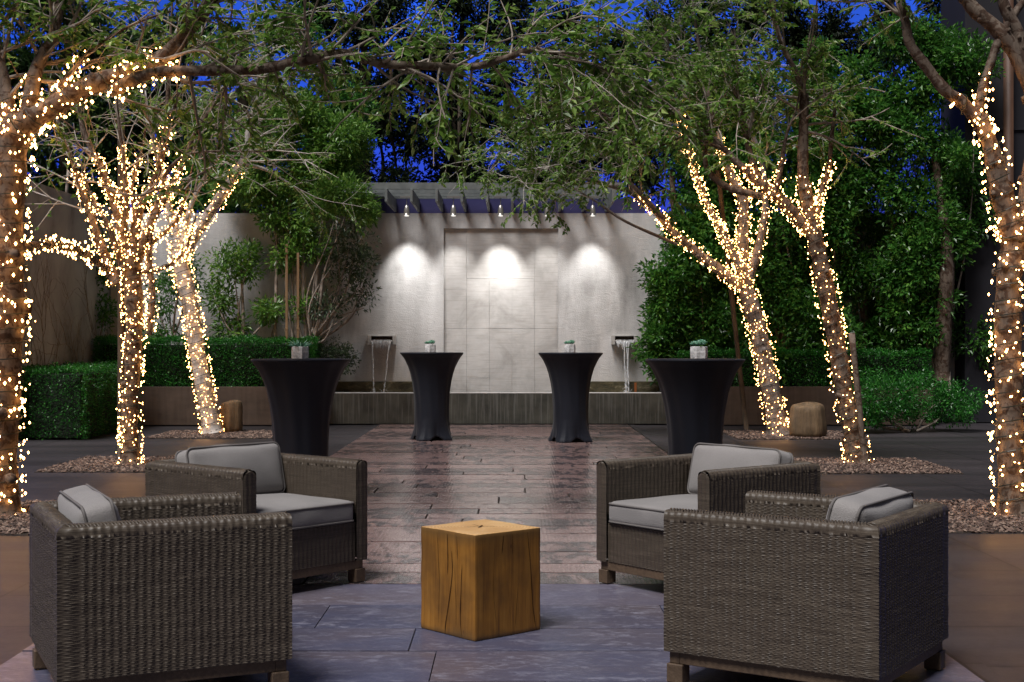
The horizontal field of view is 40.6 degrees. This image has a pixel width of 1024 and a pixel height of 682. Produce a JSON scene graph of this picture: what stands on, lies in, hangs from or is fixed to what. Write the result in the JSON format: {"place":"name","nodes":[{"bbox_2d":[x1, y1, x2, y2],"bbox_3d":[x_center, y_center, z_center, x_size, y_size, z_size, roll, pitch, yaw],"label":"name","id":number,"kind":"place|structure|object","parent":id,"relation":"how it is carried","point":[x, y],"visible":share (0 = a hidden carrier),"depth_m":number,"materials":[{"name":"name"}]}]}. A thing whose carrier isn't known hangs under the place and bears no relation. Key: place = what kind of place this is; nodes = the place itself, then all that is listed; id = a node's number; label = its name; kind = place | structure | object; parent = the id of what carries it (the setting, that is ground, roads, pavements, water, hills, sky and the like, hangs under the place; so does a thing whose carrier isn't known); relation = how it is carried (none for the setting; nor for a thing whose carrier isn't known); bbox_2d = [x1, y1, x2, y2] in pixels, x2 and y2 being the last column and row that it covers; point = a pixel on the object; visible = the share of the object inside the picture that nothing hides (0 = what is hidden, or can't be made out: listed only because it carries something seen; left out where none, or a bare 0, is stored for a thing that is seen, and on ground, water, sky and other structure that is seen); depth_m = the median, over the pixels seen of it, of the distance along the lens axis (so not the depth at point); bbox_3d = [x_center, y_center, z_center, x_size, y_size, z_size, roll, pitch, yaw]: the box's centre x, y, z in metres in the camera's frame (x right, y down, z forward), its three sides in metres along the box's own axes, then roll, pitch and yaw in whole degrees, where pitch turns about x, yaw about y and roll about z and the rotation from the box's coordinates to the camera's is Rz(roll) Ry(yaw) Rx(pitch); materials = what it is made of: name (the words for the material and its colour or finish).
{"place":"outdoors","nodes":[
{"label":"outdoors","id":0,"kind":"place"},
{"bbox_2d":[0,499,56,534],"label":"gravel","id":1,"kind":"structure","parent":0,"point":[18,523],"depth_m":9.55,"materials":[{"name":"brown gravel"}]},
{"bbox_2d":[0,0,743,515],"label":"courtyard tree","id":2,"kind":"object","parent":1,"relation":"on","point":[306,62],"visible":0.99,"depth_m":9.55,"materials":[{"name":"green plant"}]},
{"bbox_2d":[0,47,184,514],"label":"fairy lights","id":3,"kind":"object","parent":2,"relation":"attached to","point":[53,237],"visible":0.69,"depth_m":10.03,"materials":[{"name":"yellow"}]},
{"bbox_2d":[36,455,174,472],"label":"gravel","id":4,"kind":"structure","parent":0,"point":[95,463],"depth_m":13.84,"materials":[{"name":"brown gravel"}]},
{"bbox_2d":[117,100,124,458],"bbox_3d":[-4.156,-0.657,14.701,0.083,3.815,0.081,0,0,0],"label":"wooden pole","id":5,"kind":"object","parent":4,"relation":"on","point":[120,331],"visible":0.39,"depth_m":14.67,"materials":[{"name":"brown wood"}]},
{"bbox_2d":[19,0,346,463],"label":"courtyard tree","id":6,"kind":"object","parent":4,"relation":"on","point":[132,369],"visible":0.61,"depth_m":14.05,"materials":[{"name":"green plant"}]},
{"bbox_2d":[66,115,196,463],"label":"fairy lights","id":7,"kind":"object","parent":6,"relation":"attached to","point":[129,184],"visible":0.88,"depth_m":14.06,"materials":[{"name":"yellow"}]},
{"bbox_2d":[145,429,272,438],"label":"gravel","id":8,"kind":"structure","parent":0,"point":[197,434],"depth_m":18.26,"materials":[{"name":"brown gravel"}]},
{"bbox_2d":[219,400,242,431],"bbox_3d":[-3.888,1.035,19.099,0.323,0.450,0.258,0,0,0],"label":"boulder","id":9,"kind":"object","parent":8,"relation":"on","point":[231,415],"visible":0.92,"depth_m":19.00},
{"bbox_2d":[109,0,375,433],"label":"courtyard tree","id":10,"kind":"object","parent":8,"relation":"on","point":[219,197],"visible":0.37,"depth_m":18.68,"materials":[{"name":"green plant"}]},
{"bbox_2d":[151,152,242,431],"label":"fairy lights","id":11,"kind":"object","parent":10,"relation":"attached to","point":[194,300],"visible":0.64,"depth_m":18.67,"materials":[{"name":"yellow"}]},
{"bbox_2d":[0,0,940,212],"label":"sky","id":12,"kind":"structure","parent":0,"point":[861,10],"materials":[{"name":"blue"}]},
{"bbox_2d":[0,424,984,681],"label":"stone path","id":13,"kind":"structure","parent":0,"point":[592,628],"depth_m":6.93,"materials":[{"name":"grey stone"}]},
{"bbox_2d":[29,484,292,681],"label":"armchair","id":14,"kind":"object","parent":13,"relation":"on","point":[175,588],"visible":1,"depth_m":4.77,"materials":[{"name":"wicker"}]},
{"bbox_2d":[145,442,367,582],"bbox_3d":[-1.316,0.895,7.139,0.814,0.704,0.810,0,0,41],"label":"armchair","id":15,"kind":"object","parent":13,"relation":"on","point":[322,500],"visible":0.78,"depth_m":7.08,"materials":[{"name":"wicker"}]},
{"bbox_2d":[251,358,350,456],"bbox_3d":[-1.710,0.699,11.200,0.802,1.108,0.802,0,0,-20],"label":"cocktail table","id":16,"kind":"object","parent":13,"relation":"on","point":[300,393],"visible":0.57,"depth_m":10.98,"materials":[{"name":"black fabric"}]},
{"bbox_2d":[288,340,311,358],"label":"potted succulent","id":17,"kind":"object","parent":16,"relation":"on","point":[299,350],"visible":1,"depth_m":11.07,"materials":[{"name":"grey concrete"}]},
{"bbox_2d":[400,352,462,440],"bbox_3d":[-1.016,0.699,17.500,0.803,1.108,0.802,0,0,-20],"label":"cocktail table","id":18,"kind":"object","parent":13,"relation":"on","point":[431,373],"visible":1,"depth_m":17.29,"materials":[{"name":"black fabric"}]},
{"bbox_2d":[424,340,435,351],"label":"potted succulent","id":19,"kind":"object","parent":18,"relation":"on","point":[430,345],"visible":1,"depth_m":17.40,"materials":[{"name":"white ceramic"}]},
{"bbox_2d":[421,519,539,640],"bbox_3d":[-0.136,1.027,6.000,0.373,0.446,0.373,0,0,-41],"label":"timber block","id":20,"kind":"object","parent":13,"relation":"on","point":[480,579],"depth_m":5.87,"materials":[{"name":"brown wood"}]},
{"bbox_2d":[538,352,602,442],"bbox_3d":[0.729,0.699,17.200,0.802,1.108,0.802,0,0,-20],"label":"cocktail table","id":21,"kind":"object","parent":13,"relation":"on","point":[570,375],"visible":1,"depth_m":16.99,"materials":[{"name":"black fabric"}]},
{"bbox_2d":[564,340,575,352],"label":"potted succulent","id":22,"kind":"object","parent":21,"relation":"on","point":[569,348],"visible":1,"depth_m":17.10,"materials":[{"name":"white ceramic"}]},
{"bbox_2d":[645,358,744,454],"bbox_3d":[1.484,0.699,11.200,0.802,1.108,0.802,0,0,-20],"label":"cocktail table","id":23,"kind":"object","parent":13,"relation":"on","point":[695,393],"visible":0.56,"depth_m":10.98,"materials":[{"name":"black fabric"}]},
{"bbox_2d":[689,339,707,358],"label":"potted succulent","id":24,"kind":"object","parent":23,"relation":"on","point":[698,352],"visible":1,"depth_m":11.07,"materials":[{"name":"white ceramic"}]},
{"bbox_2d":[596,443,820,583],"bbox_3d":[0.999,0.895,7.079,0.813,0.704,0.810,0,0,-38],"label":"armchair","id":25,"kind":"object","parent":13,"relation":"on","point":[636,497],"visible":0.65,"depth_m":7.01,"materials":[{"name":"wicker"}]},
{"bbox_2d":[663,484,948,681],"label":"armchair","id":26,"kind":"object","parent":13,"relation":"on","point":[807,587],"visible":1,"depth_m":4.85,"materials":[{"name":"wicker"}]},
{"bbox_2d":[0,420,1023,681],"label":"ground","id":27,"kind":"structure","parent":0,"point":[986,598],"depth_m":12.11,"materials":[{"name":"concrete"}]},
{"bbox_2d":[18,179,110,437],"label":"side wall","id":28,"kind":"structure","parent":27,"relation":"on","point":[64,222],"depth_m":19.38,"materials":[{"name":"paint"}]},
{"bbox_2d":[18,219,110,436],"bbox_3d":[-6.322,-0.547,19.706,0.014,3.560,7.313,0,0,0],"label":"creeper","id":29,"kind":"object","parent":28,"relation":"attached to","point":[68,345],"visible":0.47,"depth_m":19.02,"materials":[{"name":"green plant"}]},
{"bbox_2d":[65,170,116,335],"bbox_3d":[-6.593,-1.285,21.215,1.376,2.668,0.742,0,0,0],"label":"shrub","id":30,"kind":"object","parent":28,"relation":"attached to","point":[106,312],"visible":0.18,"depth_m":21.15,"materials":[{"name":"green plant"}]},
{"bbox_2d":[0,0,145,212],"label":"tree","id":31,"kind":"object","parent":27,"relation":"on","point":[24,60],"visible":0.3,"depth_m":26.84,"materials":[{"name":"green plant"}]},
{"bbox_2d":[18,359,144,439],"bbox_3d":[-5.863,0.768,18.919,1.034,1.037,2.810,0,0,0],"label":"hedge","id":32,"kind":"object","parent":27,"relation":"on","point":[73,400],"visible":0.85,"depth_m":17.71,"materials":[{"name":"green plant"}]},
{"bbox_2d":[72,0,231,212],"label":"tree","id":33,"kind":"object","parent":27,"relation":"on","point":[137,130],"visible":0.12,"depth_m":28.83,"materials":[{"name":"green plant"}]},
{"bbox_2d":[138,387,271,424],"bbox_3d":[-4.550,0.965,21.050,3.500,0.570,1.000,0,0,0],"label":"planter","id":34,"kind":"object","parent":27,"relation":"on","point":[168,406],"visible":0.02,"depth_m":20.55,"materials":[{"name":"concrete"}]},
{"bbox_2d":[91,332,324,386],"bbox_3d":[-4.597,0.305,21.002,3.474,0.879,0.870,0,0,0],"label":"hedge","id":35,"kind":"object","parent":34,"relation":"on","point":[167,365],"visible":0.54,"depth_m":20.77,"materials":[{"name":"green plant"}]},
{"bbox_2d":[142,251,205,344],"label":"shrub","id":36,"kind":"object","parent":35,"relation":"on","point":[163,311],"visible":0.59,"depth_m":21.16,"materials":[{"name":"green plant"}]},
{"bbox_2d":[197,234,268,344],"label":"shrub","id":37,"kind":"object","parent":35,"relation":"on","point":[237,322],"visible":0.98,"depth_m":21.24,"materials":[{"name":"green plant"}]},
{"bbox_2d":[206,84,384,343],"bbox_3d":[-3.033,-2.068,21.138,3.162,4.281,2.104,0,0,35],"label":"wall shrub","id":38,"kind":"object","parent":35,"relation":"on","point":[349,139],"visible":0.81,"depth_m":21.12,"materials":[{"name":"green plant"}]},
{"bbox_2d":[306,212,382,343],"bbox_3d":[-2.574,-1.184,21.125,1.296,2.497,0.809,0,0,15],"label":"shrub","id":39,"kind":"object","parent":35,"relation":"on","point":[316,329],"visible":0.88,"depth_m":21.09,"materials":[{"name":"green plant"}]},
{"bbox_2d":[285,244,287,344],"bbox_3d":[-3.422,-0.370,21.000,0.046,2.199,0.038,0,0,0],"label":"wooden stake","id":40,"kind":"object","parent":34,"relation":"on","point":[286,294],"visible":0.73,"depth_m":20.98,"materials":[{"name":"brown wood"}]},
{"bbox_2d":[296,253,299,337],"bbox_3d":[-3.249,-0.305,21.000,0.046,2.070,0.038,0,0,0],"label":"wooden stake","id":41,"kind":"object","parent":34,"relation":"on","point":[297,328],"visible":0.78,"depth_m":20.98,"materials":[{"name":"brown wood"}]},
{"bbox_2d":[312,334,361,379],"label":"shrub","id":42,"kind":"object","parent":34,"relation":"on","point":[342,352],"visible":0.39,"depth_m":21.22,"materials":[{"name":"green plant"}]},
{"bbox_2d":[141,1,385,212],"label":"tree","id":43,"kind":"object","parent":27,"relation":"on","point":[204,199],"visible":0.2,"depth_m":25.83,"materials":[{"name":"green plant"}]},
{"bbox_2d":[277,0,442,211],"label":"tree","id":44,"kind":"object","parent":27,"relation":"on","point":[394,135],"visible":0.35,"depth_m":30.79,"materials":[{"name":"green plant"}]},
{"bbox_2d":[303,426,616,681],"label":"path bedding","id":45,"kind":"object","parent":27,"relation":"on","point":[462,520],"visible":0.11,"depth_m":11.37,"materials":[{"name":"soil"}]},
{"bbox_2d":[377,0,552,182],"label":"tree","id":46,"kind":"object","parent":27,"relation":"on","point":[463,10],"visible":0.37,"depth_m":31.77,"materials":[{"name":"green plant"}]},
{"bbox_2d":[330,392,666,423],"bbox_3d":[-0.180,1.014,21.193,5.200,0.472,0.794,0,0,0],"label":"fountain basin","id":47,"kind":"object","parent":27,"relation":"on","point":[496,408],"visible":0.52,"depth_m":20.80,"materials":[{"name":"stone"}]},
{"bbox_2d":[0,425,1008,681],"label":"path edging","id":48,"kind":"object","parent":27,"relation":"on","point":[976,667],"visible":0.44,"depth_m":5.58,"materials":[{"name":"stone"}]},
{"bbox_2d":[111,213,954,419],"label":"fountain wall","id":49,"kind":"structure","parent":27,"relation":"on","point":[493,301],"depth_m":21.80,"materials":[{"name":"paint"}]},
{"bbox_2d":[370,340,390,391],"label":"falling water","id":50,"kind":"structure","parent":49,"relation":"attached to","point":[385,341],"depth_m":21.53,"materials":[{"name":"white liquid"}]},
{"bbox_2d":[304,183,644,212],"bbox_3d":[-0.600,-2.171,21.070,5.400,0.308,1.740,0,0,0],"label":"pergola","id":51,"kind":"object","parent":49,"relation":"on","point":[428,198],"visible":0.61,"depth_m":21.40,"materials":[{"name":"paint"}]},
{"bbox_2d":[400,196,409,215],"bbox_3d":[-1.622,-2.080,21.300,0.200,0.309,0.092,0,0,0],"label":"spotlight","id":52,"kind":"object","parent":51,"relation":"hanging from","point":[406,211],"visible":0.98,"depth_m":21.27,"materials":[{"name":"silver metal"}]},
{"bbox_2d":[447,196,459,215],"bbox_3d":[-0.903,-2.080,21.300,0.200,0.309,0.092,0,0,0],"label":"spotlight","id":53,"kind":"object","parent":51,"relation":"hanging from","point":[453,211],"visible":1,"depth_m":21.27,"materials":[{"name":"silver metal"}]},
{"bbox_2d":[494,196,506,215],"bbox_3d":[-0.175,-2.080,21.300,0.200,0.309,0.092,0,0,0],"label":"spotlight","id":54,"kind":"object","parent":51,"relation":"hanging from","point":[500,211],"visible":1,"depth_m":21.27,"materials":[{"name":"silver metal"}]},
{"bbox_2d":[543,196,552,215],"bbox_3d":[0.543,-2.080,21.300,0.200,0.309,0.092,0,0,0],"label":"wall lamp","id":55,"kind":"object","parent":51,"relation":"hanging from","point":[546,210],"visible":0.23,"depth_m":21.27,"materials":[{"name":"silver metal"}]},
{"bbox_2d":[590,196,598,215],"bbox_3d":[1.245,-2.080,21.300,0.200,0.309,0.092,0,0,0],"label":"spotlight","id":56,"kind":"object","parent":51,"relation":"hanging from","point":[592,211],"visible":0.96,"depth_m":21.27,"materials":[{"name":"silver metal"}]},
{"bbox_2d":[616,339,633,391],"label":"falling water","id":57,"kind":"structure","parent":49,"relation":"attached to","point":[626,342],"depth_m":21.51,"materials":[{"name":"white liquid"}]},
{"bbox_2d":[492,0,653,185],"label":"tree","id":58,"kind":"object","parent":27,"relation":"on","point":[615,44],"visible":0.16,"depth_m":29.84,"materials":[{"name":"green plant"}]},
{"bbox_2d":[588,0,781,211],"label":"tree","id":59,"kind":"object","parent":27,"relation":"on","point":[647,183],"visible":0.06,"depth_m":27.87,"materials":[{"name":"green plant"}]},
{"bbox_2d":[715,170,748,429],"bbox_3d":[3.070,-0.542,19.250,0.072,3.600,0.933,0,0,36],"label":"wooden stake","id":60,"kind":"object","parent":27,"relation":"on","point":[734,318],"visible":0.86,"depth_m":19.27,"materials":[{"name":"brown wood"}]},
{"bbox_2d":[724,387,934,424],"bbox_3d":[4.375,0.965,21.100,3.850,0.570,1.000,0,0,0],"label":"planter","id":61,"kind":"object","parent":27,"relation":"on","point":[824,396],"visible":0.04,"depth_m":20.60,"materials":[{"name":"wood"}]},
{"bbox_2d":[626,170,725,391],"bbox_3d":[2.483,-0.887,21.157,1.428,3.516,1.217,0,0,-21],"label":"ficus tree","id":62,"kind":"object","parent":61,"relation":"in","point":[658,335],"visible":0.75,"depth_m":20.96,"materials":[{"name":"green plant"}]},
{"bbox_2d":[641,43,790,374],"bbox_3d":[3.200,-1.910,21.386,2.458,5.546,1.604,0,0,0],"label":"ficus tree","id":63,"kind":"object","parent":61,"relation":"in","point":[717,314],"visible":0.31,"depth_m":21.11,"materials":[{"name":"green plant"}]},
{"bbox_2d":[674,346,932,386],"bbox_3d":[4.394,0.394,21.067,3.929,0.714,0.847,0,0,0],"label":"hedge","id":64,"kind":"object","parent":61,"relation":"on","point":[812,372],"visible":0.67,"depth_m":20.83,"materials":[{"name":"green plant"}]},
{"bbox_2d":[726,35,885,384],"bbox_3d":[4.430,-1.970,21.224,2.507,5.505,1.573,0,0,0],"label":"ficus tree","id":65,"kind":"object","parent":61,"relation":"in","point":[794,303],"visible":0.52,"depth_m":20.98,"materials":[{"name":"green plant"}]},
{"bbox_2d":[763,116,925,356],"bbox_3d":[5.184,-1.333,21.461,2.884,4.291,1.188,0,0,0],"label":"ficus tree","id":66,"kind":"object","parent":61,"relation":"in","point":[861,303],"visible":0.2,"depth_m":21.39,"materials":[{"name":"green plant"}]},
{"bbox_2d":[826,6,1005,389],"bbox_3d":[6.219,-2.204,21.175,2.860,5.919,1.579,0,0,0],"label":"ficus tree","id":67,"kind":"object","parent":61,"relation":"in","point":[921,302],"visible":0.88,"depth_m":20.93,"materials":[{"name":"green plant"}]},
{"bbox_2d":[759,0,940,161],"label":"tree","id":68,"kind":"object","parent":27,"relation":"on","point":[834,19],"visible":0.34,"depth_m":28.80,"materials":[{"name":"green plant"}]},
{"bbox_2d":[852,363,987,431],"bbox_3d":[5.517,0.791,19.294,2.194,0.981,1.136,0,0,-10],"label":"shrub","id":69,"kind":"object","parent":27,"relation":"on","point":[897,406],"visible":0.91,"depth_m":19.15,"materials":[{"name":"green plant"}]},
{"bbox_2d":[941,0,1023,421],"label":"building","id":70,"kind":"structure","parent":27,"relation":"on","point":[1005,109],"depth_m":21.30,"materials":[{"name":"metal"}]},
{"bbox_2d":[723,430,870,439],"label":"gravel","id":71,"kind":"structure","parent":0,"point":[762,435],"depth_m":18.05,"materials":[{"name":"brown gravel"}]},
{"bbox_2d":[437,0,849,435],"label":"courtyard tree","id":72,"kind":"object","parent":71,"relation":"on","point":[561,176],"visible":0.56,"depth_m":18.28,"materials":[{"name":"green plant"}]},
{"bbox_2d":[634,121,788,434],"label":"fairy lights","id":73,"kind":"object","parent":72,"relation":"attached to","point":[738,254],"visible":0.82,"depth_m":18.32,"materials":[{"name":"yellow"}]},
{"bbox_2d":[789,402,826,437],"bbox_3d":[3.880,1.030,18.095,0.484,0.460,0.371,0,0,0],"label":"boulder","id":74,"kind":"object","parent":71,"relation":"on","point":[807,419],"visible":0.95,"depth_m":17.96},
{"bbox_2d":[794,457,963,473],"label":"gravel","id":75,"kind":"structure","parent":0,"point":[877,465],"depth_m":13.71,"materials":[{"name":"brown gravel"}]},
{"bbox_2d":[471,0,926,462],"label":"courtyard tree","id":76,"kind":"object","parent":75,"relation":"on","point":[800,81],"visible":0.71,"depth_m":14.22,"materials":[{"name":"green plant"}]},
{"bbox_2d":[620,74,635,211],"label":"hanging vine","id":77,"kind":"object","parent":76,"relation":"hanging from","point":[626,194],"visible":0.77,"depth_m":13.50,"materials":[{"name":"green plant"}]},
{"bbox_2d":[739,160,870,460],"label":"fairy lights","id":78,"kind":"object","parent":76,"relation":"attached to","point":[811,265],"visible":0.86,"depth_m":14.24,"materials":[{"name":"yellow"}]},
{"bbox_2d":[848,333,867,463],"bbox_3d":[3.533,0.584,14.101,0.204,1.338,0.065,0,0,0],"label":"wooden stake","id":79,"kind":"object","parent":75,"relation":"on","point":[858,400],"visible":0.99,"depth_m":14.07,"materials":[{"name":"brown wood"}]},
{"bbox_2d":[913,498,1023,532],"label":"gravel","id":80,"kind":"structure","parent":0,"point":[973,516],"depth_m":9.72,"materials":[{"name":"brown gravel"}]},
{"bbox_2d":[795,0,1023,516],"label":"courtyard tree","id":81,"kind":"object","parent":80,"relation":"on","point":[1009,43],"visible":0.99,"depth_m":9.95,"materials":[{"name":"brown plant"}]},
{"bbox_2d":[950,72,1023,514],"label":"fairy lights","id":82,"kind":"object","parent":81,"relation":"attached to","point":[994,130],"visible":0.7,"depth_m":9.93,"materials":[{"name":"yellow"}]}
]}

